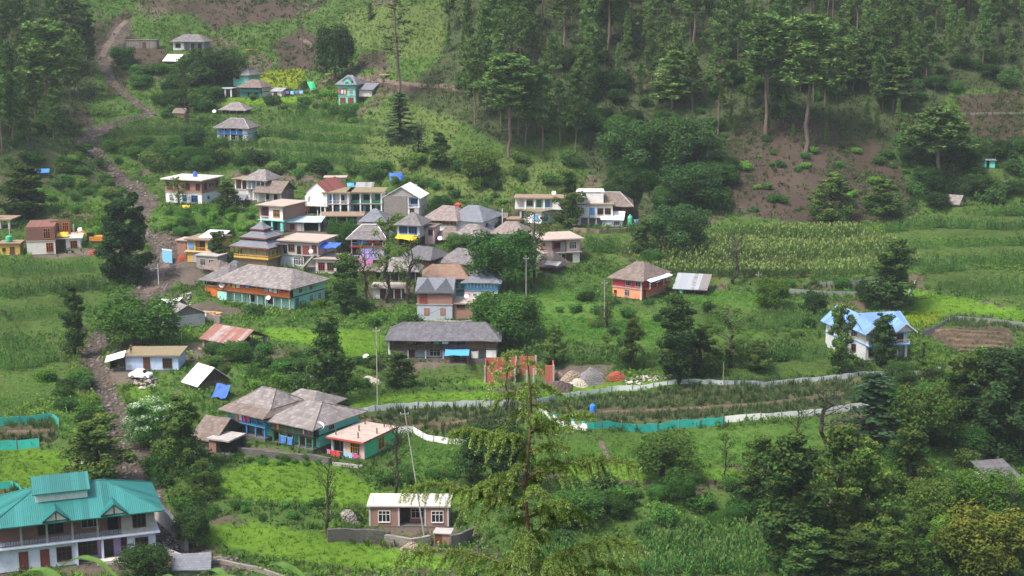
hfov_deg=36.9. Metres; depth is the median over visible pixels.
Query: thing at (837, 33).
pine tree
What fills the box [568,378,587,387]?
lime heap
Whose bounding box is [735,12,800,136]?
pine tree
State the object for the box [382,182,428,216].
stone gable house
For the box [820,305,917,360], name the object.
blue roof house
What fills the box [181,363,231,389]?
white roof cowshed
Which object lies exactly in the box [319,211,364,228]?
bazaar hall
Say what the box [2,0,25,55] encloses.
pine tree
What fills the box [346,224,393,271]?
purple house
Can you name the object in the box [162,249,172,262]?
sign board
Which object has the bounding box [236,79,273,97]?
veranda house
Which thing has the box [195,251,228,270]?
block wall store
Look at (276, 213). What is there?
window
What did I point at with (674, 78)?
young pine
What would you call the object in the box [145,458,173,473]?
shrub
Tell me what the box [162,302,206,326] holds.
stone barn
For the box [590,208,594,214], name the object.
window
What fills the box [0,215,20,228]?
concrete frame
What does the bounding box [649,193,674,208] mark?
shrub
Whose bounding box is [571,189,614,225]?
white main house
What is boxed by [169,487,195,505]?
shrub
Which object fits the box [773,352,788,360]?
shrub
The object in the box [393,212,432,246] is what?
blue window house
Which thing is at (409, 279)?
pollard tree
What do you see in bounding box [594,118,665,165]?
broadleaf tree
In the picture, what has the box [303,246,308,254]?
door
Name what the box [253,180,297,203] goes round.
slate cottage
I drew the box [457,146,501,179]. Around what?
broadleaf tree
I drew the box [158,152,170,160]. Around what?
shrub
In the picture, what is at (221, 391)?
tarpaulin
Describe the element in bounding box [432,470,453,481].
shrub
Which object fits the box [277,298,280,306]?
door
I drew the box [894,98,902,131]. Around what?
young pine
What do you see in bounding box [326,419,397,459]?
mint house
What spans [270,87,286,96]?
white shed
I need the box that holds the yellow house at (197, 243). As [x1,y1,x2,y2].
[184,229,232,262]
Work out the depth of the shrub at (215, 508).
211.03 m
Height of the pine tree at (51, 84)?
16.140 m
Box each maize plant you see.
[20,555,117,575]
[34,568,55,575]
[201,567,226,574]
[217,561,304,575]
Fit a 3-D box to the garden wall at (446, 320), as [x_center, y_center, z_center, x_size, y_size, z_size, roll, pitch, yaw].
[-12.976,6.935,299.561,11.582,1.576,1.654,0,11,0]
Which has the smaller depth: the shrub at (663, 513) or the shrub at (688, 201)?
the shrub at (663, 513)
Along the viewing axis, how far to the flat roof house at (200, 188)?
391.60 m
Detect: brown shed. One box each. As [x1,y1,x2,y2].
[498,213,508,222]
[506,216,520,222]
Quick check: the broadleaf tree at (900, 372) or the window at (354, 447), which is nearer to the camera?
the window at (354, 447)
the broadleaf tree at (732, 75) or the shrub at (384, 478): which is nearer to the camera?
the shrub at (384, 478)
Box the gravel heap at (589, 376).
[580,367,604,385]
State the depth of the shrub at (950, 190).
383.99 m
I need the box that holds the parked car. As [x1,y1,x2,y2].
[128,369,152,379]
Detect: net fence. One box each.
[0,413,59,425]
[0,436,39,449]
[0,481,21,490]
[359,399,511,411]
[536,365,941,402]
[549,410,723,431]
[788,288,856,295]
[819,277,884,286]
[921,314,1023,335]
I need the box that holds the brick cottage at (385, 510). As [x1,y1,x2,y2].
[366,493,452,528]
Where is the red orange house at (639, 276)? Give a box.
[607,261,671,299]
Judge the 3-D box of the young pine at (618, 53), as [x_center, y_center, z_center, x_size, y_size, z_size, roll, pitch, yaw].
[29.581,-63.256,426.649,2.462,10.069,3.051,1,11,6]
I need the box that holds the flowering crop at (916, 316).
[260,67,942,324]
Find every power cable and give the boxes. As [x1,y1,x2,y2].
[373,261,522,333]
[373,335,399,415]
[606,277,754,291]
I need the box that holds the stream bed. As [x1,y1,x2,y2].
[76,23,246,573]
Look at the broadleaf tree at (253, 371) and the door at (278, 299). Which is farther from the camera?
the door at (278, 299)
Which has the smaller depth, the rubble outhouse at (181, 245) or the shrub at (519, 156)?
the rubble outhouse at (181, 245)
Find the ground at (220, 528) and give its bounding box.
[0,0,1023,575]
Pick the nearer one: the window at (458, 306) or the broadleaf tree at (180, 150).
the window at (458, 306)
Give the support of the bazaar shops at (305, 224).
on the ground at (220, 528)
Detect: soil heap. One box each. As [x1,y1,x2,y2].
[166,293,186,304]
[544,381,573,392]
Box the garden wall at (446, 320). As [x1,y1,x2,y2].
[418,319,472,321]
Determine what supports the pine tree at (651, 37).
on the ground at (220, 528)
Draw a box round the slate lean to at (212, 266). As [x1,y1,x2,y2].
[199,260,228,273]
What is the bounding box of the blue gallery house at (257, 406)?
[218,386,303,442]
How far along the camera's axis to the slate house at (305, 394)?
250.27 m
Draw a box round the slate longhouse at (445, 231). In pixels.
[435,226,459,243]
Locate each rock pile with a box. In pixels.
[133,377,157,389]
[162,536,188,550]
[180,292,191,305]
[340,509,359,525]
[400,541,421,552]
[624,375,670,384]
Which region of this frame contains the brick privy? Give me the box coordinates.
[433,527,453,545]
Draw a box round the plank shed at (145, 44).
[126,39,159,48]
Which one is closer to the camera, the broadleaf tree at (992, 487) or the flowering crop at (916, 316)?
the broadleaf tree at (992, 487)
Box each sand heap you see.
[363,376,380,384]
[554,372,563,377]
[559,370,580,382]
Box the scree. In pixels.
[81,0,1022,215]
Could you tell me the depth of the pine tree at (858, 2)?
435.03 m
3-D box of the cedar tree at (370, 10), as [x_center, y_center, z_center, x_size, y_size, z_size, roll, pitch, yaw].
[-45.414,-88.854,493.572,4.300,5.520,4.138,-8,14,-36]
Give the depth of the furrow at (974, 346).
288.74 m
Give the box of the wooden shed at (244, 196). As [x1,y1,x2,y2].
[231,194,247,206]
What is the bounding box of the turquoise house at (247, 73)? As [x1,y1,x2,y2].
[233,67,262,93]
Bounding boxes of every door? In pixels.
[10,247,14,254]
[19,552,27,569]
[41,550,48,566]
[59,242,63,250]
[104,540,112,556]
[108,517,117,529]
[143,358,149,368]
[200,242,203,249]
[259,296,262,304]
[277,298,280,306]
[283,245,286,252]
[297,246,300,253]
[300,436,304,443]
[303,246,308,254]
[375,194,379,199]
[402,508,408,522]
[409,350,413,356]
[436,536,440,543]
[545,200,548,207]
[561,242,564,250]
[897,333,902,342]
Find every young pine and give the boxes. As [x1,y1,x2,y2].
[13,31,21,64]
[26,0,36,19]
[37,74,45,107]
[444,19,452,52]
[458,29,465,55]
[461,49,472,99]
[477,63,489,114]
[495,1,501,32]
[545,74,553,116]
[558,5,566,31]
[601,32,608,65]
[615,42,622,70]
[622,10,632,60]
[635,62,643,94]
[647,49,700,108]
[685,42,701,103]
[716,72,728,102]
[728,104,733,125]
[732,114,737,136]
[742,57,754,108]
[743,98,749,119]
[747,0,759,40]
[763,103,772,130]
[779,94,786,118]
[788,0,798,34]
[790,123,795,139]
[793,43,806,92]
[823,122,828,146]
[831,58,842,100]
[840,34,872,90]
[841,0,853,27]
[844,1,856,28]
[859,0,870,36]
[862,96,871,129]
[871,51,918,110]
[871,104,881,134]
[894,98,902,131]
[896,122,906,148]
[897,29,912,73]
[903,0,918,49]
[905,20,916,63]
[908,22,920,77]
[915,21,921,59]
[939,3,948,24]
[942,5,958,59]
[954,7,967,52]
[972,0,983,7]
[1003,25,1014,64]
[1017,0,1023,23]
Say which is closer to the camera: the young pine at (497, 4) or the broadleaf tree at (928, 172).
the broadleaf tree at (928, 172)
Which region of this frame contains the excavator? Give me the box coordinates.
[74,230,103,243]
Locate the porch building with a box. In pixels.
[220,87,235,97]
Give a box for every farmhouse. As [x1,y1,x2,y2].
[169,34,212,50]
[231,169,282,204]
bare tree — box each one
[720,233,745,283]
[805,378,853,448]
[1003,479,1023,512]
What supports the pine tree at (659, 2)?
on the ground at (220, 528)
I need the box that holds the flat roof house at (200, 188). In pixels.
[160,174,223,204]
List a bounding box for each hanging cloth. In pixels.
[280,435,285,442]
[287,437,291,444]
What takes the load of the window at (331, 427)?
in the green gallery house at (294, 421)
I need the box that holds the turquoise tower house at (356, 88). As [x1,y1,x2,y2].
[335,75,379,105]
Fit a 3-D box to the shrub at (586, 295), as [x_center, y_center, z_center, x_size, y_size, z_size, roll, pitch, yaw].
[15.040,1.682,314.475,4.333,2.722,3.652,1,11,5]
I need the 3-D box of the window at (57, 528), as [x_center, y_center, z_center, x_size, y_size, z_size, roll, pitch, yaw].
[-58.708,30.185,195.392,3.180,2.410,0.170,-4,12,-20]
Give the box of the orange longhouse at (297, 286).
[198,264,330,310]
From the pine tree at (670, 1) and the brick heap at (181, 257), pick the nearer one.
the brick heap at (181, 257)
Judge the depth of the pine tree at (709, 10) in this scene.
435.32 m
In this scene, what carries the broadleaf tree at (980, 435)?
on the ground at (220, 528)
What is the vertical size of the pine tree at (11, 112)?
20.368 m
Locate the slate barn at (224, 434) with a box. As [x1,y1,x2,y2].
[190,414,245,457]
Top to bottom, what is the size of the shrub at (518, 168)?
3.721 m
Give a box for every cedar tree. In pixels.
[365,3,374,19]
[379,91,419,141]
[392,347,648,575]
[406,129,428,154]
[836,371,901,454]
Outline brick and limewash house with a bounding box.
[415,277,475,319]
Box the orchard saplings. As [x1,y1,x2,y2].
[0,276,1023,492]
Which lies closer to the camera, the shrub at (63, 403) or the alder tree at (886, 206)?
the shrub at (63, 403)
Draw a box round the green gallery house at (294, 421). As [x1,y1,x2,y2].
[262,399,367,453]
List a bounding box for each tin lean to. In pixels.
[161,297,182,302]
[485,223,495,236]
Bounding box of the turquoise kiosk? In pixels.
[982,159,996,168]
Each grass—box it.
[0,116,1023,575]
[338,0,574,201]
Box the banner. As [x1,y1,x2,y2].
[359,259,372,263]
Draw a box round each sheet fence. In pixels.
[394,426,466,443]
[539,409,587,429]
[724,400,904,423]
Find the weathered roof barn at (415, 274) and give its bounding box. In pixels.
[377,257,423,281]
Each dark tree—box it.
[93,192,157,284]
[955,346,1023,460]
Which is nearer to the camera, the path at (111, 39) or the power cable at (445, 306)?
the power cable at (445, 306)
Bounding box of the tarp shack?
[38,168,49,178]
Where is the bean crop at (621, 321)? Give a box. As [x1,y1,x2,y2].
[125,208,824,479]
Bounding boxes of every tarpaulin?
[56,232,68,236]
[212,383,229,398]
[307,82,315,90]
[319,242,340,254]
[389,173,402,179]
[395,234,417,244]
[444,349,468,360]
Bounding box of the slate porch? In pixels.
[227,260,245,267]
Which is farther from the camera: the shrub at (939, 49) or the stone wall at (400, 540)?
the shrub at (939, 49)
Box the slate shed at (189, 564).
[172,552,212,575]
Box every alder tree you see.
[0,163,47,220]
[57,282,87,355]
[57,412,138,479]
[158,393,205,468]
[207,230,230,262]
[212,181,243,209]
[303,312,356,403]
[328,252,367,315]
[380,350,419,387]
[426,130,451,168]
[541,325,567,366]
[551,168,586,228]
[617,317,643,368]
[628,218,654,255]
[655,291,700,383]
[684,323,726,377]
[732,433,775,507]
[743,339,773,371]
[755,431,833,571]
[779,521,839,575]
[805,421,875,555]
[817,528,881,575]
[825,303,856,374]
[828,434,901,550]
[859,178,903,216]
[860,237,919,310]
[865,525,916,575]
[869,312,899,368]
[876,427,939,503]
[939,353,992,430]
[970,346,997,404]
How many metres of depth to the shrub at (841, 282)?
323.78 m
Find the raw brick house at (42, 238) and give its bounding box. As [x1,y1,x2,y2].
[26,219,83,254]
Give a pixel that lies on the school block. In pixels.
(367, 199)
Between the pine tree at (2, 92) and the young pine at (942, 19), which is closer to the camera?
the pine tree at (2, 92)
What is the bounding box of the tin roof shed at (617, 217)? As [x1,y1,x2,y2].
[600,211,624,227]
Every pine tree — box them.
[0,2,9,47]
[0,40,17,88]
[0,71,22,142]
[0,77,13,153]
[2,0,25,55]
[2,43,17,79]
[11,44,38,112]
[15,18,84,125]
[18,8,33,44]
[18,51,45,119]
[41,0,57,20]
[42,66,58,95]
[44,86,61,142]
[45,70,63,102]
[46,7,62,44]
[50,0,94,34]
[51,0,63,21]
[57,44,80,114]
[66,32,87,99]
[81,18,98,75]
[292,0,309,56]
[373,0,418,105]
[440,0,457,34]
[458,36,485,127]
[459,0,474,43]
[463,52,545,157]
[465,27,477,59]
[472,6,496,70]
[476,0,502,44]
[485,32,506,114]
[491,63,510,129]
[496,8,515,49]
[500,0,521,53]
[504,0,527,52]
[507,5,531,53]
[511,57,526,134]
[512,57,536,144]
[518,0,533,28]
[524,17,542,65]
[530,61,554,151]
[538,33,562,90]
[542,0,543,24]
[547,0,582,57]
[549,79,568,145]
[561,67,588,150]
[565,43,595,129]
[574,37,597,103]
[577,0,602,37]
[583,22,605,73]
[595,0,617,40]
[602,0,623,56]
[610,0,631,50]
[636,0,660,69]
[643,30,658,85]
[650,0,666,44]
[653,27,673,83]
[654,6,673,40]
[661,21,689,100]
[665,0,674,36]
[673,0,721,43]
[681,0,694,44]
[681,47,704,111]
[700,7,738,78]
[702,0,716,46]
[704,46,736,133]
[709,22,727,70]
[718,0,735,58]
[724,0,751,80]
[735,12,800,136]
[760,36,776,85]
[762,23,783,93]
[764,0,786,14]
[767,13,861,152]
[770,0,791,51]
[795,0,808,14]
[804,38,823,102]
[819,35,836,105]
[830,9,848,51]
[830,17,848,65]
[846,0,863,32]
[846,26,866,93]
[858,9,883,92]
[864,8,885,43]
[867,52,887,111]
[876,0,894,17]
[876,37,895,109]
[877,6,902,49]
[880,0,900,48]
[886,0,917,50]
[898,106,980,174]
[914,0,925,19]
[916,15,941,87]
[928,0,942,34]
[937,0,958,38]
[970,0,994,60]
[978,0,1001,48]
[991,0,1012,45]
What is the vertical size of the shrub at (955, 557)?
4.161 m
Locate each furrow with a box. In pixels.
[934,328,1009,335]
[939,331,1009,339]
[946,337,1008,343]
[953,343,1008,348]
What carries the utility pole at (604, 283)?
on the ground at (220, 528)
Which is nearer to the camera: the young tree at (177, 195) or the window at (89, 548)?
the window at (89, 548)
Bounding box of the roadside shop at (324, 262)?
[313,253,347,273]
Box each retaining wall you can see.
[154,505,188,550]
[211,559,283,575]
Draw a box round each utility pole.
[373,327,379,404]
[379,342,380,395]
[400,409,424,535]
[523,258,528,295]
[602,280,607,327]
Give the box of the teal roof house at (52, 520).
[0,471,163,574]
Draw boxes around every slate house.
[291,388,347,404]
[358,208,391,226]
[436,248,474,267]
[490,221,531,238]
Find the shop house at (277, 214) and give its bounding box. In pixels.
[255,199,306,232]
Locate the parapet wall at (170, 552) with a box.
[156,542,180,555]
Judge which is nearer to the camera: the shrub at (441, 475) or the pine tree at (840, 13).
the shrub at (441, 475)
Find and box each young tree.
[168,177,188,204]
[184,457,221,495]
[596,298,615,326]
[597,333,614,359]
[891,505,946,575]
[909,338,944,378]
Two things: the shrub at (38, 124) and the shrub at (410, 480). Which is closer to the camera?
the shrub at (410, 480)
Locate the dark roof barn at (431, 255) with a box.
[399,245,448,268]
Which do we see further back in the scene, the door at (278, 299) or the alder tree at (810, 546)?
the door at (278, 299)
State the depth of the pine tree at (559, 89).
398.83 m
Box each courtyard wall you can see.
[237,447,330,464]
[332,462,362,467]
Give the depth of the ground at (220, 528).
362.59 m
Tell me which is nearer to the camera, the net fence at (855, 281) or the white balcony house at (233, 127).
the net fence at (855, 281)
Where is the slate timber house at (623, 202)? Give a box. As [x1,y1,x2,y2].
[604,191,633,224]
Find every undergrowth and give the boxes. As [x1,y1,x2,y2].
[0,0,1023,224]
[0,0,1023,575]
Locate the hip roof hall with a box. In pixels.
[424,202,503,230]
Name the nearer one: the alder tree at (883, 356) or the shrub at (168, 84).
the alder tree at (883, 356)
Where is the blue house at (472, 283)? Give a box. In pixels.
[422,264,504,296]
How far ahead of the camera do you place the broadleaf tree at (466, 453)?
218.03 m
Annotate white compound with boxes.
[514,194,586,224]
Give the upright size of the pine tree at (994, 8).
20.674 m
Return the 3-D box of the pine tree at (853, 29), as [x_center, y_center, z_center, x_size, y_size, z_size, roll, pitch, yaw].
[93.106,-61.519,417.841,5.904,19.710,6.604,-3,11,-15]
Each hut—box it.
[162,54,186,65]
[172,108,189,117]
[218,102,252,113]
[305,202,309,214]
[355,182,374,186]
[357,263,379,279]
[946,194,966,206]
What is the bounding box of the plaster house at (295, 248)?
[276,233,338,272]
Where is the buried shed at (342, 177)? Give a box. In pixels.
[323,175,347,181]
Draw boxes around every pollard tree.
[172,59,201,124]
[314,454,339,536]
[352,242,379,298]
[370,211,403,302]
[382,415,411,492]
[389,234,422,303]
[495,364,517,408]
[520,211,551,279]
[704,304,759,367]
[716,432,735,475]
[787,400,808,447]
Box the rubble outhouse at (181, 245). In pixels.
[175,237,186,254]
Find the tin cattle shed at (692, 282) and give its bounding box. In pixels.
[672,273,711,295]
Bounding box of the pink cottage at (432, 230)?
[425,223,441,244]
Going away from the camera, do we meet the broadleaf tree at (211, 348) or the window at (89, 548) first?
the window at (89, 548)
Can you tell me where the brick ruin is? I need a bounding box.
[484,355,553,382]
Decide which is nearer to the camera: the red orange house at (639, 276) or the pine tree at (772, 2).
the red orange house at (639, 276)
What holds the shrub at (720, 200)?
on the ground at (220, 528)
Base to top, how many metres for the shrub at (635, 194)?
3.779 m
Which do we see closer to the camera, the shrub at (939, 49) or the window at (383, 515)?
the window at (383, 515)
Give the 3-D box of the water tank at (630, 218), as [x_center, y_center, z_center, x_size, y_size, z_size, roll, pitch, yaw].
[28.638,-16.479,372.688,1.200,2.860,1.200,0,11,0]
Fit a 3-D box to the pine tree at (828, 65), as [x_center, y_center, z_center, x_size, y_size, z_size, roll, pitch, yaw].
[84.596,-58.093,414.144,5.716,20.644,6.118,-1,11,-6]
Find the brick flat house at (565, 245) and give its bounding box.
[529,231,583,263]
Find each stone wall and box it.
[327,528,383,543]
[384,534,430,546]
[449,526,476,547]
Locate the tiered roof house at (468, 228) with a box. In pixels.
[454,224,492,247]
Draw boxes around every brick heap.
[176,254,187,262]
[606,371,624,381]
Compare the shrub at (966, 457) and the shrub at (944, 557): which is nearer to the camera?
the shrub at (944, 557)
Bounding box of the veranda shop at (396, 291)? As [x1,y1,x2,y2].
[370,282,406,299]
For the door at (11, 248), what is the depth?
345.98 m
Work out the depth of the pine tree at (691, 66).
411.01 m
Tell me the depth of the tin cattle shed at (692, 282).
323.11 m
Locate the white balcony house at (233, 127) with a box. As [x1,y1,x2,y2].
[213,118,260,141]
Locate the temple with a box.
[229,217,283,266]
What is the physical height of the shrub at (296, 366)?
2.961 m
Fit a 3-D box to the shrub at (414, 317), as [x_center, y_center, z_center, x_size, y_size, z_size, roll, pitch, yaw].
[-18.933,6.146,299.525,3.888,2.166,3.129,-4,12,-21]
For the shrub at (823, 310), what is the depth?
308.38 m
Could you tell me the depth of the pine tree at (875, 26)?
422.81 m
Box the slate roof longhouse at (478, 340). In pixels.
[384,322,501,364]
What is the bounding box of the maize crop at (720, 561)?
[0,107,1023,574]
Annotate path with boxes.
[101,20,128,57]
[140,252,170,293]
[300,37,565,97]
[363,419,467,429]
[552,392,843,413]
[598,441,609,458]
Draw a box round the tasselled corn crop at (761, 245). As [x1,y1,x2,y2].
[618,220,923,278]
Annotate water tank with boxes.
[5,235,12,241]
[305,195,309,201]
[590,403,595,411]
[628,214,632,225]
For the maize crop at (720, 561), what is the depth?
309.32 m
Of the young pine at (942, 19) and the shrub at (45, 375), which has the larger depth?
the young pine at (942, 19)
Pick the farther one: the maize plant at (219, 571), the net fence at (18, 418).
the net fence at (18, 418)
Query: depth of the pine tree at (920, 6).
440.91 m
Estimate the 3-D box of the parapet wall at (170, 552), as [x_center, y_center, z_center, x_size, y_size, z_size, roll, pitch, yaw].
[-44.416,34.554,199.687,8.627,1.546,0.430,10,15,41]
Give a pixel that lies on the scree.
(728, 139)
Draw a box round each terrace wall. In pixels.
[6,429,49,434]
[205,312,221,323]
[573,226,635,233]
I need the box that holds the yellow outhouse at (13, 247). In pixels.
[0,240,24,255]
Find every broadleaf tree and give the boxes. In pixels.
[87,289,183,345]
[100,139,115,151]
[108,46,134,60]
[112,540,174,575]
[125,146,141,155]
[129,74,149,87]
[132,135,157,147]
[145,142,163,151]
[157,88,184,104]
[164,135,191,147]
[169,158,184,169]
[170,502,213,547]
[174,47,248,86]
[174,145,192,160]
[176,124,208,147]
[184,146,205,160]
[187,75,201,85]
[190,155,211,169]
[197,342,220,354]
[198,85,223,97]
[201,136,230,151]
[203,148,226,163]
[205,357,222,365]
[212,340,254,361]
[246,367,260,376]
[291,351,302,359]
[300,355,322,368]
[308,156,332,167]
[311,22,356,83]
[325,217,358,252]
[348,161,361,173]
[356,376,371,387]
[428,194,454,208]
[442,232,474,248]
[451,419,538,489]
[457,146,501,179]
[463,228,541,288]
[464,290,546,344]
[543,48,576,68]
[547,502,582,528]
[548,484,605,519]
[552,475,582,493]
[563,104,593,131]
[570,85,602,97]
[584,107,601,127]
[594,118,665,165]
[594,490,634,514]
[595,107,616,118]
[595,117,613,132]
[599,70,631,88]
[604,114,631,127]
[604,164,627,180]
[605,88,628,102]
[606,167,648,194]
[607,183,630,195]
[612,154,653,172]
[623,108,643,122]
[625,429,704,478]
[639,247,665,263]
[640,117,727,166]
[643,203,711,251]
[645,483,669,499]
[649,86,664,94]
[653,160,673,173]
[654,161,725,203]
[654,184,676,203]
[660,468,697,502]
[667,133,705,154]
[677,518,702,534]
[703,159,740,181]
[704,162,729,182]
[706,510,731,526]
[707,155,740,170]
[723,473,771,503]
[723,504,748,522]
[724,40,737,54]
[724,64,745,84]
[753,275,790,311]
[762,103,780,113]
[802,291,828,313]
[825,521,885,565]
[831,498,888,524]
[852,279,882,303]
[878,392,902,412]
[879,500,932,536]
[881,359,919,388]
[882,438,931,474]
[885,382,969,450]
[888,383,917,400]
[897,145,929,161]
[899,476,960,531]
[909,164,944,182]
[912,157,932,168]
[913,424,949,443]
[918,382,934,390]
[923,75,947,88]
[924,191,953,207]
[925,512,959,542]
[928,471,951,482]
[928,498,1023,575]
[933,377,970,403]
[935,471,979,504]
[936,419,995,450]
[940,144,985,166]
[948,466,1020,513]
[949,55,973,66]
[950,134,972,144]
[960,173,994,196]
[966,58,983,69]
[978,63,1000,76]
[978,144,998,158]
[986,494,1016,513]
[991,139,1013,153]
[997,508,1023,538]
[1001,484,1023,511]
[1002,180,1023,193]
[1006,500,1023,511]
[1009,475,1023,496]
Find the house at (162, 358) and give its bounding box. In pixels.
[105,346,187,370]
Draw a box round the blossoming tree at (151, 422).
[119,395,176,448]
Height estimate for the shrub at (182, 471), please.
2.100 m
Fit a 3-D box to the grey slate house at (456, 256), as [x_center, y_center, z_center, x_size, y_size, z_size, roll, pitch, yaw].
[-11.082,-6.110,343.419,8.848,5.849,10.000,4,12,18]
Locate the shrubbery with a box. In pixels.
[1,45,1020,520]
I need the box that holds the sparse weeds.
[0,232,1021,575]
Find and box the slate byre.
[970,458,1022,480]
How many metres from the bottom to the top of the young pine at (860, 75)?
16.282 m
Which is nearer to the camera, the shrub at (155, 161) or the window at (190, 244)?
the window at (190, 244)
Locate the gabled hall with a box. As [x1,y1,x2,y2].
[305,177,345,214]
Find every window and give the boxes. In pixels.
[37,523,63,535]
[43,228,50,238]
[46,243,53,251]
[56,546,71,561]
[62,222,68,231]
[70,241,77,248]
[78,540,97,555]
[81,518,99,528]
[121,537,126,551]
[132,513,145,527]
[135,536,148,547]
[162,358,171,367]
[175,43,180,47]
[185,183,189,189]
[188,242,193,248]
[191,195,197,201]
[200,259,205,265]
[267,297,272,303]
[273,210,279,217]
[288,244,294,250]
[290,224,294,229]
[293,257,298,264]
[298,257,303,265]
[309,294,312,301]
[312,245,316,252]
[318,262,324,270]
[327,262,333,270]
[328,424,334,430]
[340,97,345,103]
[348,98,353,103]
[350,442,359,456]
[352,194,359,199]
[353,205,362,210]
[363,194,371,199]
[365,205,374,211]
[378,436,384,450]
[378,510,389,522]
[399,226,407,233]
[408,227,416,233]
[411,199,417,204]
[411,508,423,518]
[419,293,426,302]
[428,229,432,235]
[430,350,440,356]
[431,511,443,522]
[456,304,464,308]
[527,200,532,205]
[554,242,560,248]
[566,253,572,261]
[569,242,576,248]
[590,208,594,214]
[597,208,602,213]
[605,208,610,214]
[624,289,629,296]
[635,281,640,287]
[868,349,875,356]
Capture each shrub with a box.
[24,150,39,163]
[29,120,44,128]
[33,368,57,382]
[36,125,54,135]
[50,385,73,397]
[51,396,82,410]
[55,161,74,173]
[55,378,73,386]
[65,369,95,383]
[67,366,86,373]
[73,413,90,422]
[74,377,94,389]
[76,392,103,407]
[77,402,105,418]
[98,186,120,195]
[113,137,135,150]
[118,58,133,66]
[119,143,136,153]
[135,66,152,75]
[137,148,157,162]
[137,452,158,467]
[143,465,165,480]
[144,156,170,170]
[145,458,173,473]
[147,62,166,73]
[147,471,174,489]
[149,93,161,103]
[149,438,178,456]
[157,145,173,153]
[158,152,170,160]
[158,220,175,230]
[159,78,181,89]
[161,104,178,113]
[165,217,178,224]
[167,146,182,156]
[167,465,179,475]
[167,494,197,509]
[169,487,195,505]
[176,462,195,477]
[177,215,195,225]
[179,444,203,452]
[184,466,211,485]
[188,93,215,108]
[188,487,207,499]
[190,495,208,508]
[191,98,213,109]
[192,449,217,463]
[196,458,218,469]
[197,474,219,488]
[199,467,225,482]
[201,73,219,83]
[202,160,214,168]
[206,504,221,514]
[215,147,235,159]
[217,221,232,229]
[218,364,230,372]
[220,226,234,234]
[229,155,248,164]
[230,501,246,508]
[241,148,274,164]
[241,304,264,315]
[245,224,255,231]
[245,306,262,317]
[247,353,273,368]
[254,342,273,354]
[264,164,288,173]
[268,360,291,373]
[270,371,292,385]
[275,357,295,365]
[279,157,290,164]
[281,160,296,169]
[286,371,310,389]
[288,358,308,371]
[305,161,333,173]
[305,164,314,171]
[309,497,324,508]
[313,297,326,307]
[322,351,346,361]
[342,111,357,121]
[343,159,356,173]
[343,374,359,389]
[349,161,370,172]
[350,509,363,520]
[356,302,370,311]
[358,314,372,323]
[359,166,376,178]
[361,355,378,367]
[368,167,387,177]
[369,160,393,170]
[369,357,385,368]
[373,473,395,485]
[394,462,408,471]
[396,475,422,490]
[397,155,421,168]
[397,315,409,322]
[399,176,417,185]
[403,469,415,476]
[406,314,423,321]
[408,151,427,161]
[422,467,442,478]
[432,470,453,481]
[438,478,454,490]
[446,159,466,170]
[448,189,461,198]
[450,468,461,479]
[454,71,464,79]
[464,470,483,480]
[465,168,481,177]
[470,175,488,190]
[474,476,487,485]
[487,178,502,188]
[507,163,526,174]
[510,150,530,163]
[516,169,527,180]
[539,172,557,184]
[553,529,577,546]
[558,150,585,166]
[568,303,581,311]
[575,290,595,301]
[586,318,603,327]
[586,474,620,494]
[588,113,608,127]
[595,51,609,60]
[595,467,616,484]
[599,482,636,503]
[606,323,621,334]
[610,153,623,166]
[612,69,634,84]
[615,509,628,519]
[619,306,637,316]
[626,189,642,200]
[626,324,646,335]
[631,488,643,498]
[633,520,656,536]
[636,163,659,188]
[638,95,653,105]
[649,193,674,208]
[651,313,666,321]
[651,477,665,486]
[651,503,677,527]
[652,109,672,120]
[661,194,697,207]
[668,114,682,122]
[685,492,717,514]
[693,197,705,208]
[697,522,710,531]
[699,115,726,129]
[699,200,713,207]
[701,300,716,311]
[705,185,735,210]
[719,165,739,184]
[721,473,738,491]
[724,499,756,516]
[743,495,767,509]
[751,498,774,516]
[753,75,780,89]
[768,88,787,98]
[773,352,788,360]
[799,318,816,327]
[813,306,830,315]
[832,276,850,286]
[848,383,877,403]
[853,425,869,436]
[864,300,883,309]
[866,411,893,430]
[875,95,894,107]
[893,132,920,146]
[901,531,948,565]
[902,179,925,196]
[919,542,956,569]
[925,150,948,161]
[931,43,945,53]
[931,182,953,192]
[938,564,954,575]
[941,183,957,193]
[944,547,966,564]
[945,80,965,92]
[950,551,988,575]
[952,186,966,196]
[952,447,984,468]
[962,166,986,175]
[967,184,1005,202]
[968,444,992,451]
[970,135,993,152]
[977,49,998,62]
[979,176,1003,191]
[989,182,1011,192]
[989,426,1011,446]
[992,566,1020,574]
[994,144,1019,158]
[995,71,1021,87]
[1002,158,1023,175]
[1010,136,1023,152]
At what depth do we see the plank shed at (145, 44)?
504.21 m
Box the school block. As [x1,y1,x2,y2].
[322,187,387,213]
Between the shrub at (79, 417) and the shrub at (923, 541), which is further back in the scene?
the shrub at (79, 417)
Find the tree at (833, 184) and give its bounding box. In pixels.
[803,172,857,225]
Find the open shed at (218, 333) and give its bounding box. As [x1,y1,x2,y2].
[199,324,268,346]
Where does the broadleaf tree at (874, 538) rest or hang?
on the ground at (220, 528)

